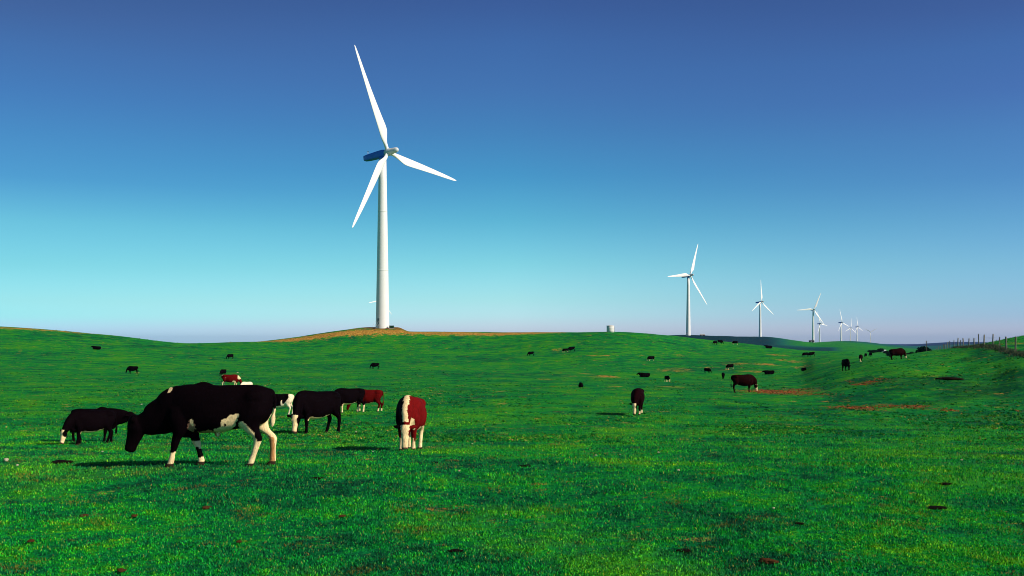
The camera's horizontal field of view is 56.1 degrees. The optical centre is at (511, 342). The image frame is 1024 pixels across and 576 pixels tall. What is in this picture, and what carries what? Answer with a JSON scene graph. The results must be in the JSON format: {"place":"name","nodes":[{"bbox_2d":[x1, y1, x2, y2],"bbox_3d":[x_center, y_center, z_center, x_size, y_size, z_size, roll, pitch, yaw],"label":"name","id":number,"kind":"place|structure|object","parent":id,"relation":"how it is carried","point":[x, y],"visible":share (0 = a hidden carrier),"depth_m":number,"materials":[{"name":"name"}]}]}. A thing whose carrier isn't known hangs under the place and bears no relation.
{"place":"outdoors","nodes":[
{"label":"outdoors","id":0,"kind":"place"},
{"bbox_2d":[0,326,1023,575],"bbox_3d":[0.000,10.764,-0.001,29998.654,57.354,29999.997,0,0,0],"label":"ground","id":1,"kind":"structure","parent":0,"point":[394,354],"depth_m":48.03,"materials":[{"name":"green plant"}]},
{"bbox_2d":[51,460,73,463],"bbox_3d":[-8.123,2.169,17.294,0.423,0.082,0.435,0,0,-24],"label":"dung pat","id":2,"kind":"object","parent":1,"relation":"on","point":[61,461],"visible":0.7,"depth_m":17.24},
{"bbox_2d":[60,410,116,444],"bbox_3d":[-11.030,2.215,25.031,1.472,0.923,0.493,2,-1,-42],"label":"cow","id":3,"kind":"object","parent":1,"relation":"on","point":[78,422],"visible":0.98,"depth_m":24.88},
{"bbox_2d":[91,346,100,349],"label":"cow","id":4,"kind":"object","parent":1,"relation":"on","point":[96,347],"visible":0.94,"depth_m":241.37},
{"bbox_2d":[70,407,135,441],"bbox_3d":[-11.359,2.294,26.810,1.919,0.994,0.475,0,0,-6],"label":"cow","id":5,"kind":"object","parent":1,"relation":"on","point":[123,416],"visible":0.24,"depth_m":26.76},
{"bbox_2d":[117,568,126,571],"bbox_3d":[-3.532,2.059,8.686,0.078,0.030,0.104,0,0,-43],"label":"dung pat","id":6,"kind":"object","parent":1,"relation":"on","point":[120,569],"visible":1,"depth_m":8.66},
{"bbox_2d":[126,366,138,373],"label":"cow","id":7,"kind":"object","parent":1,"relation":"on","point":[131,368],"visible":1,"depth_m":156.64},
{"bbox_2d":[125,382,276,466],"bbox_3d":[-5.233,1.386,16.170,2.552,1.440,0.651,0,0,-1],"label":"steer","id":8,"kind":"object","parent":1,"relation":"on","point":[191,411],"visible":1,"depth_m":15.97},
{"bbox_2d":[219,369,225,375],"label":"cow","id":9,"kind":"object","parent":1,"relation":"on","point":[222,372],"visible":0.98,"depth_m":144.46},
{"bbox_2d":[221,374,241,384],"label":"cow","id":10,"kind":"object","parent":1,"relation":"on","point":[234,378],"visible":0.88,"depth_m":93.30},
{"bbox_2d":[240,382,252,384],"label":"cow","id":11,"kind":"object","parent":1,"relation":"on","point":[246,383],"visible":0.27,"depth_m":76.83},
{"bbox_2d":[273,394,293,414],"bbox_3d":[-12.064,3.199,49.358,1.834,1.135,0.562,-1,0,2],"label":"calf","id":12,"kind":"object","parent":1,"relation":"on","point":[283,400],"visible":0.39,"depth_m":49.14},
{"bbox_2d":[287,390,340,433],"bbox_3d":[-6.792,2.413,32.928,0.831,1.574,2.398,0,0,32],"label":"cow","id":13,"kind":"object","parent":1,"relation":"on","point":[307,405],"visible":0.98,"depth_m":32.63},
{"bbox_2d":[335,388,365,412],"bbox_3d":[-9.047,3.185,52.517,2.242,1.394,0.688,0,0,-32],"label":"cow","id":14,"kind":"object","parent":1,"relation":"on","point":[350,396],"visible":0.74,"depth_m":52.39},
{"bbox_2d":[346,389,383,411],"bbox_3d":[-8.345,3.303,54.581,2.102,1.307,0.645,1,0,-4],"label":"cow","id":15,"kind":"object","parent":1,"relation":"on","point":[371,396],"visible":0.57,"depth_m":54.38},
{"bbox_2d":[370,363,379,368],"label":"cow","id":16,"kind":"object","parent":1,"relation":"on","point":[373,365],"visible":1,"depth_m":189.80},
{"bbox_2d":[352,45,455,328],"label":"wind turbine","id":17,"kind":"object","parent":1,"relation":"on","point":[382,284],"visible":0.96,"depth_m":325.31,"materials":[{"name":"paint"}]},
{"bbox_2d":[394,395,426,450],"bbox_3d":[-2.359,1.875,22.261,0.640,1.293,2.001,0,-5,3],"label":"cow","id":18,"kind":"object","parent":1,"relation":"on","point":[411,414],"visible":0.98,"depth_m":21.72},
{"bbox_2d":[447,549,462,551],"bbox_3d":[-0.557,2.067,9.522,0.139,0.024,0.134,0,0,39],"label":"dung pat","id":19,"kind":"object","parent":1,"relation":"on","point":[455,550],"visible":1,"depth_m":9.50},
{"bbox_2d":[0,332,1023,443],"bbox_3d":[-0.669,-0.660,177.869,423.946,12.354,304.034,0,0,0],"label":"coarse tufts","id":20,"kind":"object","parent":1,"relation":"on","point":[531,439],"visible":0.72,"depth_m":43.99,"materials":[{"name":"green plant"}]},
{"bbox_2d":[607,325,614,331],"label":"water tank","id":21,"kind":"object","parent":1,"relation":"on","point":[610,328],"visible":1,"depth_m":299.04,"materials":[{"name":"metal"}]},
{"bbox_2d":[630,388,644,414],"bbox_3d":[6.579,3.095,50.330,0.702,1.423,2.195,0,-1,12],"label":"cow","id":22,"kind":"object","parent":1,"relation":"on","point":[637,396],"visible":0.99,"depth_m":49.69},
{"bbox_2d":[636,373,649,376],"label":"cow","id":23,"kind":"object","parent":1,"relation":"on","point":[644,374],"visible":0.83,"depth_m":149.10},
{"bbox_2d":[676,548,690,552],"bbox_3d":[1.717,2.075,9.565,0.150,0.028,0.146,0,0,22],"label":"dung pat","id":24,"kind":"object","parent":1,"relation":"on","point":[686,550],"visible":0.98,"depth_m":9.54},
{"bbox_2d":[668,245,706,334],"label":"wind turbine","id":25,"kind":"object","parent":1,"relation":"on","point":[688,325],"visible":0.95,"depth_m":953.61,"materials":[{"name":"paint"}]},
{"bbox_2d":[731,374,757,391],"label":"cow","id":26,"kind":"object","parent":1,"relation":"on","point":[748,380],"visible":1,"depth_m":80.52},
{"bbox_2d":[752,287,773,336],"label":"wind turbine","id":27,"kind":"object","parent":1,"relation":"on","point":[760,331],"visible":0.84,"depth_m":1538.64,"materials":[{"name":"paint"}]},
{"bbox_2d":[762,370,774,374],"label":"cow","id":28,"kind":"object","parent":1,"relation":"on","point":[767,372],"visible":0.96,"depth_m":155.08},
{"bbox_2d":[758,558,778,563],"bbox_3d":[2.435,2.077,9.114,0.199,0.066,0.151,0,0,17],"label":"dung pat","id":29,"kind":"object","parent":1,"relation":"on","point":[768,560],"visible":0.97,"depth_m":9.07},
{"bbox_2d":[801,293,823,342],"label":"wind turbine","id":30,"kind":"object","parent":1,"relation":"on","point":[812,310],"visible":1,"depth_m":1828.43,"materials":[{"name":"paint"}]},
{"bbox_2d":[817,312,826,341],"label":"wind turbine","id":31,"kind":"object","parent":1,"relation":"on","point":[819,328],"visible":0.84,"depth_m":2698.37,"materials":[{"name":"paint"}]},
{"bbox_2d":[838,312,847,340],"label":"wind turbine","id":32,"kind":"object","parent":1,"relation":"on","point":[841,328],"visible":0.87,"depth_m":2548.36,"materials":[{"name":"paint"}]},
{"bbox_2d":[841,359,850,370],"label":"cow","id":33,"kind":"object","parent":1,"relation":"on","point":[845,362],"visible":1,"depth_m":105.97},
{"bbox_2d":[734,378,1020,411],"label":"earth clods","id":34,"kind":"object","parent":1,"relation":"on","point":[789,391],"visible":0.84,"depth_m":71.44,"materials":[{"name":"brown soil"}]},
{"bbox_2d":[889,348,906,359],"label":"cow","id":35,"kind":"object","parent":1,"relation":"on","point":[900,352],"visible":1,"depth_m":114.72},
{"bbox_2d":[916,346,931,352],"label":"bush","id":36,"kind":"object","parent":1,"relation":"on","point":[921,348],"visible":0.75,"depth_m":289.47,"materials":[{"name":"green plant"}]},
{"bbox_2d":[927,505,946,509],"bbox_3d":[5.481,2.132,12.370,0.254,0.045,0.245,0,0,14],"label":"dung pat","id":37,"kind":"object","parent":1,"relation":"on","point":[934,507],"visible":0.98,"depth_m":12.31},
{"bbox_2d":[935,377,963,379],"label":"dung pat","id":38,"kind":"object","parent":1,"relation":"on","point":[947,378],"visible":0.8,"depth_m":74.73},
{"bbox_2d":[936,334,1022,349],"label":"fence","id":39,"kind":"object","parent":1,"relation":"on","point":[992,338],"visible":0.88,"depth_m":131.47,"materials":[{"name":"wood"}]},
{"bbox_2d":[950,343,1023,358],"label":"long grass","id":40,"kind":"structure","parent":1,"relation":"on","point":[1000,349],"depth_m":109.55,"materials":[{"name":"green plant"}]},
{"bbox_2d":[0,0,1023,343],"label":"sky","id":41,"kind":"structure","parent":0,"point":[176,171],"materials":[{"name":"blue"}]}
]}

